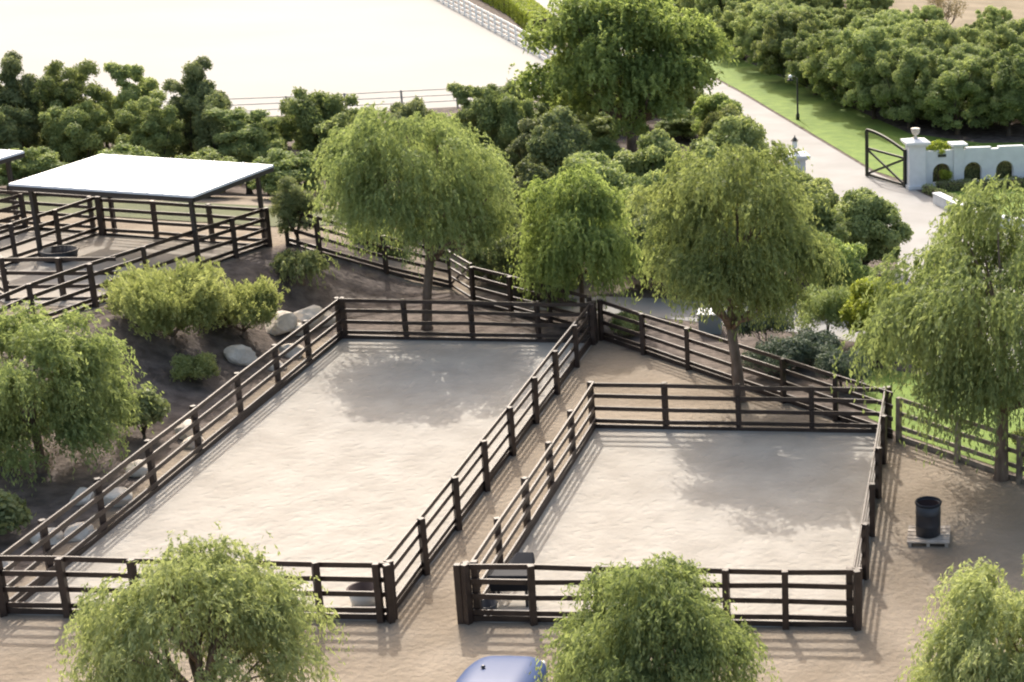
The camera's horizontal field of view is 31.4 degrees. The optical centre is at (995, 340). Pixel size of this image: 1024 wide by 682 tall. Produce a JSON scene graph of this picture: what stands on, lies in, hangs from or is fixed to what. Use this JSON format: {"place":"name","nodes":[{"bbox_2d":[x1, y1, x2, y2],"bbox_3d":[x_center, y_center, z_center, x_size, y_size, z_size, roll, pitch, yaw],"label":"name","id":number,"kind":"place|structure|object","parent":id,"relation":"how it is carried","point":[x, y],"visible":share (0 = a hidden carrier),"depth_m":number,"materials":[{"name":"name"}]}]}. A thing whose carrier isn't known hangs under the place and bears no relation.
{"place":"outdoors","nodes":[
{"label":"outdoors","id":0,"kind":"place"},
{"bbox_2d":[0,229,260,306],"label":"corral sand","id":1,"kind":"structure","parent":0,"point":[99,246],"depth_m":62.41,"materials":[{"name":"sand"}]},
{"bbox_2d":[8,154,273,257],"bbox_3d":[-31.319,-4.733,62.693,7.310,3.136,5.010,4,18,9],"label":"corral shelter","id":2,"kind":"object","parent":1,"relation":"on","point":[189,181],"visible":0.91,"depth_m":61.62,"materials":[{"name":"white metal"}]},
{"bbox_2d":[0,194,375,225],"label":"lawn","id":3,"kind":"structure","parent":0,"point":[64,200],"depth_m":69.23,"materials":[{"name":"green plant"}]},
{"bbox_2d":[0,0,544,115],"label":"riding arena","id":4,"kind":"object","parent":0,"point":[262,48],"visible":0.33,"depth_m":128.66},
{"bbox_2d":[0,0,1023,681],"bbox_3d":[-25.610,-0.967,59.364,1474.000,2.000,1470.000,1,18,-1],"label":"ground","id":5,"kind":"structure","parent":0,"point":[426,636],"depth_m":48.15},
{"bbox_2d":[0,104,34,189],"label":"evergreen tree","id":6,"kind":"object","parent":5,"relation":"on","point":[13,134],"visible":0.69,"depth_m":77.93,"materials":[{"name":"green plant"}]},
{"bbox_2d":[0,489,36,534],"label":"dark bush","id":7,"kind":"object","parent":5,"relation":"on","point":[15,513],"visible":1,"depth_m":42.91,"materials":[{"name":"green plant"}]},
{"bbox_2d":[0,49,45,149],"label":"evergreen tree","id":8,"kind":"object","parent":5,"relation":"on","point":[13,93],"visible":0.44,"depth_m":79.52,"materials":[{"name":"green plant"}]},
{"bbox_2d":[0,145,69,186],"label":"evergreen tree","id":9,"kind":"object","parent":5,"relation":"on","point":[38,160],"visible":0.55,"depth_m":72.77,"materials":[{"name":"green plant"}]},
{"bbox_2d":[0,190,96,235],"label":"corral fence","id":10,"kind":"object","parent":5,"relation":"on","point":[21,203],"visible":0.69,"depth_m":65.35,"materials":[{"name":"brown wood"}]},
{"bbox_2d":[28,58,118,161],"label":"evergreen tree","id":11,"kind":"object","parent":5,"relation":"on","point":[70,91],"visible":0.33,"depth_m":80.01,"materials":[{"name":"green plant"}]},
{"bbox_2d":[37,99,119,163],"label":"evergreen tree","id":12,"kind":"object","parent":5,"relation":"on","point":[71,132],"visible":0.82,"depth_m":78.20,"materials":[{"name":"green plant"}]},
{"bbox_2d":[0,296,170,494],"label":"weeping tree","id":13,"kind":"object","parent":5,"relation":"on","point":[84,400],"visible":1,"depth_m":45.94,"materials":[{"name":"green plant"}]},
{"bbox_2d":[97,141,160,157],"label":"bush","id":14,"kind":"object","parent":5,"relation":"on","point":[120,148],"visible":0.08,"depth_m":73.19,"materials":[{"name":"green plant"}]},
{"bbox_2d":[103,60,160,149],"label":"evergreen tree","id":15,"kind":"object","parent":5,"relation":"on","point":[121,74],"visible":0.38,"depth_m":80.52,"materials":[{"name":"green plant"}]},
{"bbox_2d":[0,196,272,331],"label":"corral fence","id":16,"kind":"object","parent":5,"relation":"on","point":[89,274],"visible":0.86,"depth_m":61.52,"materials":[{"name":"brown wood"}]},
{"bbox_2d":[115,386,170,438],"bbox_3d":[-25.155,2.233,49.913,1.553,1.778,1.641,-4,18,-16],"label":"tree","id":17,"kind":"object","parent":5,"relation":"on","point":[150,413],"visible":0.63,"depth_m":49.58,"materials":[{"name":"green plant"}]},
{"bbox_2d":[114,88,187,157],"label":"evergreen tree","id":18,"kind":"object","parent":5,"relation":"on","point":[149,131],"visible":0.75,"depth_m":77.92,"materials":[{"name":"green plant"}]},
{"bbox_2d":[98,255,238,345],"bbox_3d":[-26.949,-1.219,55.193,4.630,2.982,4.101,17,23,40],"label":"arching shrub","id":19,"kind":"object","parent":5,"relation":"on","point":[183,297],"visible":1,"depth_m":54.23,"materials":[{"name":"green plant"}]},
{"bbox_2d":[169,351,220,383],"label":"round bush","id":20,"kind":"object","parent":5,"relation":"on","point":[200,365],"visible":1,"depth_m":53.73,"materials":[{"name":"green plant"}]},
{"bbox_2d":[161,56,232,155],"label":"evergreen tree","id":21,"kind":"object","parent":5,"relation":"on","point":[193,81],"visible":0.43,"depth_m":80.06,"materials":[{"name":"green plant"}]},
{"bbox_2d":[47,521,353,681],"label":"weeping tree","id":22,"kind":"object","parent":5,"relation":"on","point":[252,609],"visible":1,"depth_m":31.11,"materials":[{"name":"green plant"}]},
{"bbox_2d":[185,87,248,191],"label":"evergreen tree","id":23,"kind":"object","parent":5,"relation":"on","point":[205,128],"visible":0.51,"depth_m":79.02,"materials":[{"name":"green plant"}]},
{"bbox_2d":[224,345,257,365],"bbox_3d":[-25.237,0.485,56.472,0.895,0.794,0.878,17,23,41],"label":"boulder","id":24,"kind":"object","parent":5,"relation":"on","point":[241,355],"visible":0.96,"depth_m":56.18,"materials":[{"name":"stone"}]},
{"bbox_2d":[205,107,281,193],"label":"evergreen tree","id":25,"kind":"object","parent":5,"relation":"on","point":[251,122],"visible":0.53,"depth_m":77.97,"materials":[{"name":"green plant"}]},
{"bbox_2d":[202,275,289,338],"bbox_3d":[-25.718,-1.104,57.766,3.146,2.363,2.761,8,19,21],"label":"arching shrub","id":26,"kind":"object","parent":5,"relation":"on","point":[256,301],"visible":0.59,"depth_m":57.27,"materials":[{"name":"green plant"}]},
{"bbox_2d":[234,129,295,194],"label":"evergreen tree","id":27,"kind":"object","parent":5,"relation":"on","point":[262,142],"visible":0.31,"depth_m":77.35,"materials":[{"name":"green plant"}]},
{"bbox_2d":[265,310,297,334],"bbox_3d":[-25.160,-0.615,59.503,0.939,0.912,1.297,9,19,23],"label":"boulder","id":28,"kind":"object","parent":5,"relation":"on","point":[284,322],"visible":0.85,"depth_m":59.17,"materials":[{"name":"stone"}]},
{"bbox_2d":[247,148,322,196],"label":"evergreen tree","id":29,"kind":"object","parent":5,"relation":"on","point":[284,162],"visible":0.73,"depth_m":72.65,"materials":[{"name":"green plant"}]},
{"bbox_2d":[269,175,325,246],"bbox_3d":[-26.399,-4.898,64.161,2.031,2.990,1.815,-14,23,-40],"label":"fine conifer","id":30,"kind":"object","parent":5,"relation":"on","point":[290,200],"visible":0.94,"depth_m":63.61,"materials":[{"name":"green plant"}]},
{"bbox_2d":[0,297,597,623],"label":"paddock fence","id":31,"kind":"object","parent":5,"relation":"on","point":[56,566],"visible":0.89,"depth_m":46.44,"materials":[{"name":"brown wood"}]},
{"bbox_2d":[19,339,591,620],"bbox_3d":[-18.705,3.227,49.864,8.978,0.001,21.552,1,18,-1],"label":"sand footing","id":32,"kind":"object","parent":5,"relation":"on","point":[351,450],"visible":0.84,"depth_m":48.97,"materials":[{"name":"beige sand"}]},
{"bbox_2d":[269,244,343,289],"bbox_3d":[-25.441,-2.733,62.142,2.537,1.710,2.166,8,19,20],"label":"grey shrub","id":33,"kind":"object","parent":5,"relation":"on","point":[309,262],"visible":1,"depth_m":61.65,"materials":[{"name":"green plant"}]},
{"bbox_2d":[273,86,358,183],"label":"evergreen tree","id":34,"kind":"object","parent":5,"relation":"on","point":[304,114],"visible":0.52,"depth_m":79.58,"materials":[{"name":"green plant"}]},
{"bbox_2d":[312,106,373,174],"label":"evergreen tree","id":35,"kind":"object","parent":5,"relation":"on","point":[339,118],"visible":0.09,"depth_m":76.96,"materials":[{"name":"green plant"}]},
{"bbox_2d":[284,211,448,286],"bbox_3d":[-24.079,-3.461,64.861,5.878,3.519,0.793,-3,18,-14],"label":"path fence","id":36,"kind":"object","parent":5,"relation":"on","point":[386,269],"visible":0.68,"depth_m":64.85,"materials":[{"name":"brown wood"}]},
{"bbox_2d":[301,101,525,330],"bbox_3d":[-20.595,-4.412,60.353,7.326,8.575,7.579,-10,21,-31],"label":"weeping tree","id":37,"kind":"object","parent":5,"relation":"on","point":[365,158],"visible":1,"depth_m":58.21,"materials":[{"name":"green plant"}]},
{"bbox_2d":[389,95,443,167],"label":"evergreen tree","id":38,"kind":"object","parent":5,"relation":"on","point":[417,104],"visible":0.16,"depth_m":79.25,"materials":[{"name":"green plant"}]},
{"bbox_2d":[446,81,494,153],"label":"evergreen tree","id":39,"kind":"object","parent":5,"relation":"on","point":[461,94],"visible":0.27,"depth_m":80.83,"materials":[{"name":"green plant"}]},
{"bbox_2d":[461,243,499,283],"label":"broadleaf tree","id":40,"kind":"object","parent":5,"relation":"on","point":[482,263],"visible":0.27,"depth_m":66.15,"materials":[{"name":"green plant"}]},
{"bbox_2d":[437,0,561,58],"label":"arena fence","id":41,"kind":"object","parent":5,"relation":"on","point":[507,27],"visible":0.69,"depth_m":138.75,"materials":[{"name":"white wood"}]},
{"bbox_2d":[456,656,547,681],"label":"parked car","id":42,"kind":"object","parent":5,"relation":"on","point":[500,669],"visible":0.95,"depth_m":35.54,"materials":[{"name":"blue paint"}]},
{"bbox_2d":[469,86,535,179],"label":"evergreen tree","id":43,"kind":"object","parent":5,"relation":"on","point":[500,117],"visible":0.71,"depth_m":79.59,"materials":[{"name":"green plant"}]},
{"bbox_2d":[487,229,530,293],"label":"broadleaf tree","id":44,"kind":"object","parent":5,"relation":"on","point":[504,262],"visible":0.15,"depth_m":65.05,"materials":[{"name":"green plant"}]},
{"bbox_2d":[482,0,551,32],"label":"clipped hedge","id":45,"kind":"object","parent":5,"relation":"on","point":[521,12],"visible":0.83,"depth_m":143.16,"materials":[{"name":"green plant"}]},
{"bbox_2d":[468,266,591,334],"bbox_3d":[-17.168,-1.424,62.437,6.666,1.663,0.200,13,21,33],"label":"path fence","id":46,"kind":"object","parent":5,"relation":"on","point":[509,296],"visible":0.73,"depth_m":62.89,"materials":[{"name":"brown wood"}]},
{"bbox_2d":[508,158,555,209],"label":"broadleaf tree","id":47,"kind":"object","parent":5,"relation":"on","point":[527,170],"visible":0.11,"depth_m":68.59,"materials":[{"name":"green plant"}]},
{"bbox_2d":[505,115,560,175],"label":"evergreen tree","id":48,"kind":"object","parent":5,"relation":"on","point":[517,146],"visible":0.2,"depth_m":77.37,"materials":[{"name":"green plant"}]},
{"bbox_2d":[525,105,591,177],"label":"broadleaf tree","id":49,"kind":"object","parent":5,"relation":"on","point":[556,135],"visible":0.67,"depth_m":75.64,"materials":[{"name":"green plant"}]},
{"bbox_2d":[500,158,654,318],"bbox_3d":[-15.327,-3.554,61.926,5.461,6.205,5.744,-5,19,-20],"label":"weeping tree","id":50,"kind":"object","parent":5,"relation":"on","point":[557,247],"visible":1,"depth_m":60.97,"materials":[{"name":"green plant"}]},
{"bbox_2d":[551,150,640,214],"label":"broadleaf tree","id":51,"kind":"object","parent":5,"relation":"on","point":[616,175],"visible":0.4,"depth_m":70.83,"materials":[{"name":"green plant"}]},
{"bbox_2d":[573,111,618,141],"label":"evergreen tree","id":52,"kind":"object","parent":5,"relation":"on","point":[598,126],"visible":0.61,"depth_m":92.83,"materials":[{"name":"green plant"}]},
{"bbox_2d":[582,135,625,160],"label":"evergreen tree","id":53,"kind":"object","parent":5,"relation":"on","point":[606,146],"visible":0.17,"depth_m":82.12,"materials":[{"name":"green plant"}]},
{"bbox_2d":[506,0,739,152],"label":"weeping tree","id":54,"kind":"object","parent":5,"relation":"on","point":[647,81],"visible":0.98,"depth_m":83.08,"materials":[{"name":"green plant"}]},
{"bbox_2d":[610,201,665,288],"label":"broadleaf tree","id":55,"kind":"object","parent":5,"relation":"on","point":[644,214],"visible":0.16,"depth_m":65.62,"materials":[{"name":"green plant"}]},
{"bbox_2d":[612,128,682,181],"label":"broadleaf tree","id":56,"kind":"object","parent":5,"relation":"on","point":[655,145],"visible":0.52,"depth_m":74.07,"materials":[{"name":"green plant"}]},
{"bbox_2d":[525,551,782,681],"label":"weeping tree","id":57,"kind":"object","parent":5,"relation":"on","point":[688,623],"visible":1,"depth_m":30.86,"materials":[{"name":"green plant"}]},
{"bbox_2d":[453,381,891,630],"bbox_3d":[-7.872,4.066,45.725,9.456,1.665,13.300,1,18,-1],"label":"paddock fence","id":58,"kind":"object","parent":5,"relation":"on","point":[469,595],"visible":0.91,"depth_m":43.28,"materials":[{"name":"brown wood"}]},
{"bbox_2d":[475,428,875,628],"bbox_3d":[-7.819,4.705,45.929,9.036,0.001,13.055,1,18,-1],"label":"sand footing","id":59,"kind":"object","parent":5,"relation":"on","point":[749,499],"visible":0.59,"depth_m":46.29,"materials":[{"name":"sand"}]},
{"bbox_2d":[487,552,534,606],"bbox_3d":[-11.579,5.740,40.574,1.004,1.110,0.810,0,18,-3],"label":"corner feeder","id":60,"kind":"object","parent":59,"relation":"on","point":[522,558],"visible":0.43,"depth_m":40.27,"materials":[{"name":"black plastic"}]},
{"bbox_2d":[653,109,698,139],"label":"evergreen tree","id":61,"kind":"object","parent":5,"relation":"on","point":[680,127],"visible":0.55,"depth_m":95.22,"materials":[{"name":"green plant"}]},
{"bbox_2d":[691,91,743,133],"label":"broadleaf tree","id":62,"kind":"object","parent":5,"relation":"on","point":[704,106],"visible":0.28,"depth_m":93.26,"materials":[{"name":"green plant"}]},
{"bbox_2d":[688,113,769,170],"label":"broadleaf tree","id":63,"kind":"object","parent":5,"relation":"on","point":[730,129],"visible":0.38,"depth_m":78.27,"materials":[{"name":"green plant"}]},
{"bbox_2d":[698,103,766,138],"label":"broadleaf tree","id":64,"kind":"object","parent":5,"relation":"on","point":[706,127],"visible":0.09,"depth_m":88.06,"materials":[{"name":"green plant"}]},
{"bbox_2d":[620,139,857,402],"bbox_3d":[-8.268,-2.065,53.444,6.702,8.775,7.817,-8,20,-26],"label":"weeping tree","id":65,"kind":"object","parent":5,"relation":"on","point":[748,267],"visible":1,"depth_m":51.43,"materials":[{"name":"green plant"}]},
{"bbox_2d":[597,299,892,438],"bbox_3d":[-8.661,0.830,55.895,14.431,1.664,0.212,16,23,38],"label":"boundary fence","id":66,"kind":"object","parent":5,"relation":"on","point":[643,348],"visible":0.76,"depth_m":56.49,"materials":[{"name":"brown wood"}]},
{"bbox_2d":[724,305,796,343],"bbox_3d":[-8.177,-0.431,59.402,2.002,2.068,2.759,13,21,33],"label":"shrub","id":67,"kind":"object","parent":5,"relation":"on","point":[746,329],"visible":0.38,"depth_m":58.74,"materials":[{"name":"green plant"}]},
{"bbox_2d":[741,334,815,374],"bbox_3d":[-7.458,0.521,57.336,2.181,1.528,2.518,14,21,34],"label":"shrub","id":68,"kind":"object","parent":5,"relation":"on","point":[787,348],"visible":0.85,"depth_m":56.98,"materials":[{"name":"green plant"}]},
{"bbox_2d":[786,165,839,208],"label":"broadleaf tree","id":69,"kind":"object","parent":5,"relation":"on","point":[823,187],"visible":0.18,"depth_m":70.14,"materials":[{"name":"green plant"}]},
{"bbox_2d":[778,192,851,271],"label":"broadleaf tree","id":70,"kind":"object","parent":5,"relation":"on","point":[833,222],"visible":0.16,"depth_m":66.19,"materials":[{"name":"green plant"}]},
{"bbox_2d":[792,327,843,362],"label":"shrub","id":71,"kind":"object","parent":5,"relation":"on","point":[819,338],"visible":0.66,"depth_m":58.19,"materials":[{"name":"green plant"}]},
{"bbox_2d":[794,284,852,333],"bbox_3d":[-5.908,-0.891,60.477,2.550,2.388,2.594,1,18,-1],"label":"shrub","id":72,"kind":"object","parent":5,"relation":"on","point":[830,304],"visible":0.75,"depth_m":59.83,"materials":[{"name":"green plant"}]},
{"bbox_2d":[807,232,874,293],"bbox_3d":[-6.024,-2.668,65.012,2.693,3.034,2.600,10,20,27],"label":"broadleaf tree","id":73,"kind":"object","parent":5,"relation":"on","point":[853,253],"visible":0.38,"depth_m":64.22,"materials":[{"name":"green plant"}]},
{"bbox_2d":[812,343,874,386],"bbox_3d":[-5.003,0.978,55.950,2.127,1.595,1.973,1,18,-1],"label":"shrub","id":74,"kind":"object","parent":5,"relation":"on","point":[826,360],"visible":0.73,"depth_m":55.45,"materials":[{"name":"green plant"}]},
{"bbox_2d":[831,7,883,31],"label":"hedge tree","id":75,"kind":"object","parent":5,"relation":"on","point":[841,22],"visible":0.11,"depth_m":118.89,"materials":[{"name":"green plant"}]},
{"bbox_2d":[831,186,913,269],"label":"clipped tree","id":76,"kind":"object","parent":5,"relation":"on","point":[868,213],"visible":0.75,"depth_m":68.56,"materials":[{"name":"green plant"}]},
{"bbox_2d":[839,276,915,332],"bbox_3d":[-4.045,-0.936,59.731,3.080,3.000,2.880,18,24,42],"label":"lime bush","id":77,"kind":"object","parent":5,"relation":"on","point":[849,311],"visible":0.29,"depth_m":58.85,"materials":[{"name":"green plant"}]},
{"bbox_2d":[848,13,906,38],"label":"hedge tree","id":78,"kind":"object","parent":5,"relation":"on","point":[859,22],"visible":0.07,"depth_m":110.55,"materials":[{"name":"green plant"}]},
{"bbox_2d":[870,46,944,128],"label":"hedge tree","id":79,"kind":"object","parent":5,"relation":"on","point":[899,85],"visible":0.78,"depth_m":99.15,"materials":[{"name":"green plant"}]},
{"bbox_2d":[900,138,930,189],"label":"gate pillar","id":80,"kind":"structure","parent":5,"relation":"on","point":[916,164],"depth_m":84.77,"materials":[{"name":"white paint"}]},
{"bbox_2d":[830,173,1023,481],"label":"weeping tree","id":81,"kind":"object","parent":5,"relation":"on","point":[943,316],"visible":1,"depth_m":45.69,"materials":[{"name":"green plant"}]},
{"bbox_2d":[889,18,966,54],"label":"hedge tree","id":82,"kind":"object","parent":5,"relation":"on","point":[934,34],"visible":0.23,"depth_m":105.36,"materials":[{"name":"green plant"}]},
{"bbox_2d":[907,525,949,546],"bbox_3d":[-1.763,5.154,44.737,1.120,0.135,1.110,1,18,-1],"label":"pallet","id":83,"kind":"object","parent":5,"relation":"on","point":[943,537],"visible":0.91,"depth_m":44.43,"materials":[{"name":"wood"}]},
{"bbox_2d":[915,496,941,538],"bbox_3d":[-1.772,4.645,44.555,0.710,0.945,0.710,1,18,-1],"label":"barrel","id":84,"kind":"object","parent":83,"relation":"on","point":[928,517],"visible":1,"depth_m":44.34,"materials":[{"name":"black plastic"}]},
{"bbox_2d":[911,54,994,133],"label":"hedge tree","id":85,"kind":"object","parent":5,"relation":"on","point":[951,88],"visible":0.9,"depth_m":97.88,"materials":[{"name":"green plant"}]},
{"bbox_2d":[894,554,1023,681],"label":"weeping tree","id":86,"kind":"object","parent":5,"relation":"on","point":[967,650],"visible":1,"depth_m":31.13,"materials":[{"name":"green plant"}]},
{"bbox_2d":[895,397,1023,483],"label":"boundary fence","id":87,"kind":"object","parent":5,"relation":"on","point":[1018,466],"visible":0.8,"depth_m":49.80,"materials":[{"name":"brown wood"}]},
{"bbox_2d":[934,42,992,111],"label":"hedge tree","id":88,"kind":"object","parent":5,"relation":"on","point":[962,51],"visible":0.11,"depth_m":103.42,"materials":[{"name":"green plant"}]},
{"bbox_2d":[926,141,1023,185],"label":"garden wall","id":89,"kind":"structure","parent":5,"relation":"on","point":[957,157],"depth_m":85.88,"materials":[{"name":"white paint"}]},
{"bbox_2d":[968,43,1023,135],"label":"hedge tree","id":90,"kind":"object","parent":5,"relation":"on","point":[1004,103],"visible":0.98,"depth_m":97.35,"materials":[{"name":"green plant"}]},
{"bbox_2d":[975,5,1017,34],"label":"hedge tree","id":91,"kind":"object","parent":5,"relation":"on","point":[994,16],"visible":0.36,"depth_m":133.25,"materials":[{"name":"green plant"}]},
{"bbox_2d":[977,18,1023,58],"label":"hedge tree","id":92,"kind":"object","parent":5,"relation":"on","point":[1011,32],"visible":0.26,"depth_m":109.49,"materials":[{"name":"green plant"}]},
{"bbox_2d":[529,0,1023,363],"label":"driveway","id":93,"kind":"structure","parent":0,"point":[844,173],"depth_m":84.75,"materials":[{"name":"concrete"}]},
{"bbox_2d":[865,128,906,186],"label":"driveway gate","id":94,"kind":"structure","parent":93,"relation":"on","point":[903,183],"depth_m":86.33,"materials":[{"name":"black metal"}]},
{"bbox_2d":[705,52,1023,179],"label":"lawn","id":95,"kind":"structure","parent":0,"point":[836,124],"depth_m":104.00,"materials":[{"name":"green plant"}]},
{"bbox_2d":[710,0,764,59],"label":"hedge tree","id":96,"kind":"object","parent":95,"relation":"on","point":[730,9],"visible":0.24,"depth_m":124.53,"materials":[{"name":"green plant"}]},
{"bbox_2d":[729,3,787,67],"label":"hedge tree","id":97,"kind":"object","parent":95,"relation":"on","point":[747,32],"visible":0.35,"depth_m":119.60,"materials":[{"name":"green plant"}]},
{"bbox_2d":[750,7,820,82],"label":"hedge tree","id":98,"kind":"object","parent":95,"relation":"on","point":[781,25],"visible":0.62,"depth_m":114.51,"materials":[{"name":"green plant"}]},
{"bbox_2d":[780,29,824,94],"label":"hedge tree","id":99,"kind":"object","parent":95,"relation":"on","point":[799,54],"visible":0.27,"depth_m":110.53,"materials":[{"name":"green plant"}]},
{"bbox_2d":[799,25,865,106],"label":"hedge tree","id":100,"kind":"object","parent":95,"relation":"on","point":[817,65],"visible":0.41,"depth_m":105.87,"materials":[{"name":"green plant"}]},
{"bbox_2d":[827,24,918,118],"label":"hedge tree","id":101,"kind":"object","parent":95,"relation":"on","point":[855,75],"visible":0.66,"depth_m":101.39,"materials":[{"name":"green plant"}]},
{"bbox_2d":[933,161,1011,181],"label":"clipped hedge","id":102,"kind":"object","parent":95,"relation":"on","point":[972,169],"visible":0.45,"depth_m":86.76,"materials":[{"name":"green plant"}]},
{"bbox_2d":[863,367,1023,475],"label":"lawn","id":103,"kind":"structure","parent":0,"point":[907,396],"depth_m":53.20,"materials":[{"name":"green plant"}]},
{"bbox_2d":[948,188,1023,215],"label":"lawn","id":104,"kind":"structure","parent":0,"point":[958,193],"depth_m":84.15,"materials":[{"name":"green plant"}]},
{"bbox_2d":[935,175,1023,191],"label":"box hedge","id":105,"kind":"object","parent":104,"relation":"on","point":[956,185],"visible":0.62,"depth_m":85.14,"materials":[{"name":"green plant"}]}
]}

